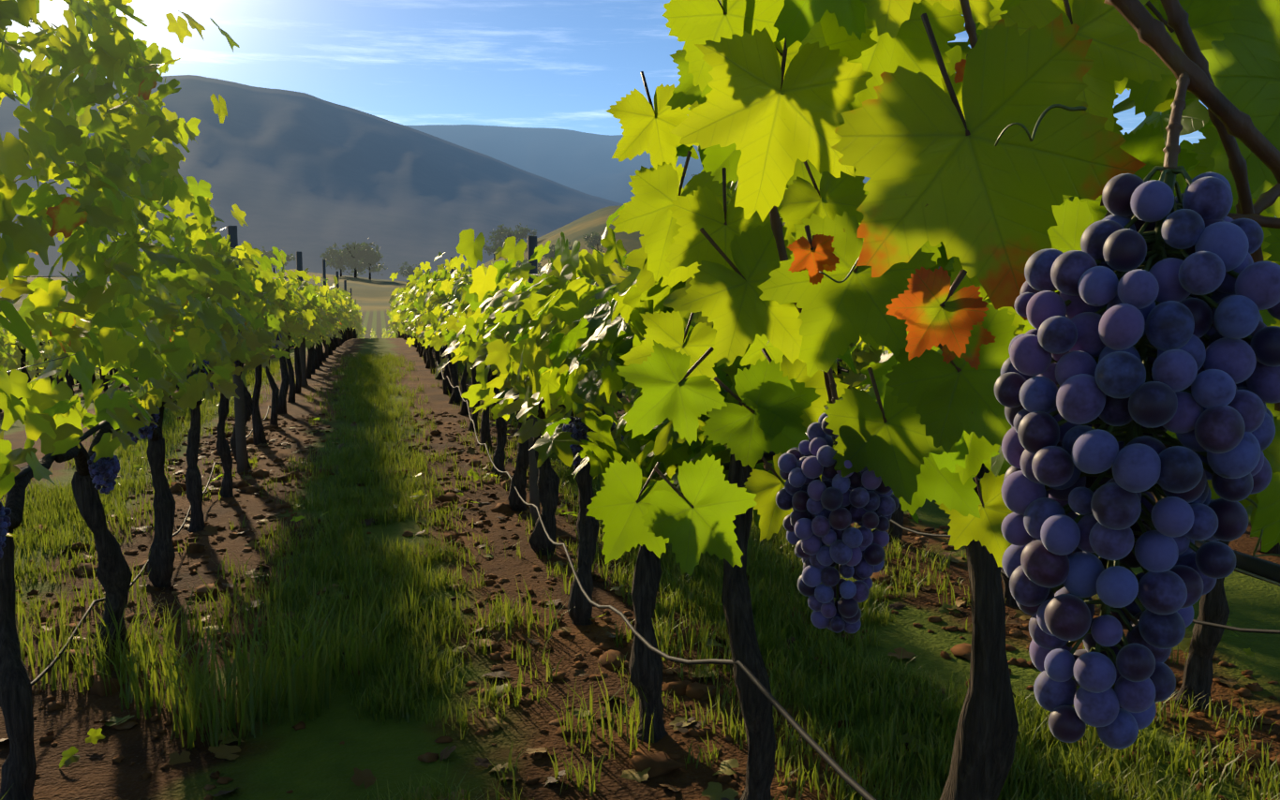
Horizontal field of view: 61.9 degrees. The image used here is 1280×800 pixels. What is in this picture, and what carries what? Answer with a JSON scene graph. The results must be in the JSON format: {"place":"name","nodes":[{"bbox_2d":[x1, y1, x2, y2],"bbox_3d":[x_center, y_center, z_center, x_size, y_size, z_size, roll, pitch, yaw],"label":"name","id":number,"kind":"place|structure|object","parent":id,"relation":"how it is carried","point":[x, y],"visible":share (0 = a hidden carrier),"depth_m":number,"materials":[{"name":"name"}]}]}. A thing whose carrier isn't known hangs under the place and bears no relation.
{"place":"outdoors","nodes":[
{"label":"outdoors","id":0,"kind":"place"},
{"bbox_2d":[0,74,623,282],"bbox_3d":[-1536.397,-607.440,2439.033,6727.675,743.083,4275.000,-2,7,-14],"label":"mountain","id":1,"kind":"structure","parent":0,"point":[311,178],"depth_m":2681.85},
{"bbox_2d":[3,0,1207,145],"label":"sky","id":2,"kind":"structure","parent":0,"point":[546,64],"materials":[{"name":"blue"}]},
{"bbox_2d":[0,205,1279,799],"bbox_3d":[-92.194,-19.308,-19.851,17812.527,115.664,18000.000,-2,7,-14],"label":"ground","id":3,"kind":"structure","parent":0,"point":[313,760],"depth_m":4.17,"materials":[{"name":"brown soil"}]},
{"bbox_2d":[272,230,601,282],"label":"trellis posts","id":4,"kind":"object","parent":3,"relation":"on","point":[355,274],"visible":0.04,"depth_m":619.05,"materials":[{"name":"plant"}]},
{"bbox_2d":[253,173,699,286],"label":"trees","id":5,"kind":"object","parent":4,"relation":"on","point":[362,255],"visible":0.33,"depth_m":621.05,"materials":[{"name":"green plant"}]},
{"bbox_2d":[0,225,939,526],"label":"trellis posts","id":6,"kind":"object","parent":3,"relation":"on","point":[241,426],"visible":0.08,"depth_m":8.01,"materials":[{"name":"brown wood"}]},
{"bbox_2d":[6,273,1279,586],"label":"trellis wires","id":7,"kind":"object","parent":6,"relation":"attached to","point":[724,390],"depth_m":3.20,"materials":[{"name":"grey metal"}]},
{"bbox_2d":[0,416,1238,799],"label":"fallen leaves","id":8,"kind":"object","parent":3,"relation":"on","point":[712,791],"visible":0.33,"depth_m":3.93,"materials":[{"name":"brown plant"}]},
{"bbox_2d":[0,0,1255,795],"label":"grapevine leaves","id":9,"kind":"object","parent":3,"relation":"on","point":[160,320],"visible":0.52,"depth_m":4.32,"materials":[{"name":"green plant"}]},
{"bbox_2d":[0,327,1279,799],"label":"vine trunks","id":10,"kind":"object","parent":3,"relation":"on","point":[984,747],"visible":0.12,"depth_m":3.45,"materials":[{"name":"brown plant"}]},
{"bbox_2d":[529,0,1275,530],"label":"leaves","id":11,"kind":"object","parent":10,"relation":"on","point":[640,289],"visible":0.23,"depth_m":2.88,"materials":[{"name":"green plant"}]},
{"bbox_2d":[635,0,1279,507],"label":"canes","id":12,"kind":"object","parent":10,"relation":"attached to","point":[1190,71],"visible":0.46,"depth_m":0.50,"materials":[{"name":"brown plant"}]},
{"bbox_2d":[101,104,1279,689],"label":"grape stems","id":13,"kind":"object","parent":12,"relation":"attached to","point":[1160,248],"visible":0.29,"depth_m":0.45,"materials":[{"name":"plant"}]},
{"bbox_2d":[0,172,1279,749],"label":"grapes","id":14,"kind":"object","parent":13,"relation":"hanging from","point":[1220,414],"visible":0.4,"depth_m":0.43,"materials":[{"name":"purple food"}]},
{"bbox_2d":[0,342,1279,799],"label":"trellis wire","id":15,"kind":"object","parent":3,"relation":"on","point":[1259,567],"visible":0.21,"depth_m":2.97,"materials":[{"name":"grey metal"}]},
{"bbox_2d":[15,405,1279,799],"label":"soil clods","id":16,"kind":"object","parent":3,"relation":"on","point":[657,762],"visible":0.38,"depth_m":4.56,"materials":[{"name":"brown soil"}]},
{"bbox_2d":[586,0,1279,576],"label":"leaves","id":17,"kind":"object","parent":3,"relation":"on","point":[853,101],"visible":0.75,"depth_m":0.80,"materials":[{"name":"green plant"}]},
{"bbox_2d":[0,350,1279,799],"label":"grass","id":18,"kind":"structure","parent":0,"point":[315,671],"depth_m":4.13,"materials":[{"name":"green plant"}]},
{"bbox_2d":[405,124,1276,217],"bbox_3d":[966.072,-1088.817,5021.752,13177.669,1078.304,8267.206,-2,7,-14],"label":"mountain","id":19,"kind":"structure","parent":0,"point":[585,162],"depth_m":6680.15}
]}

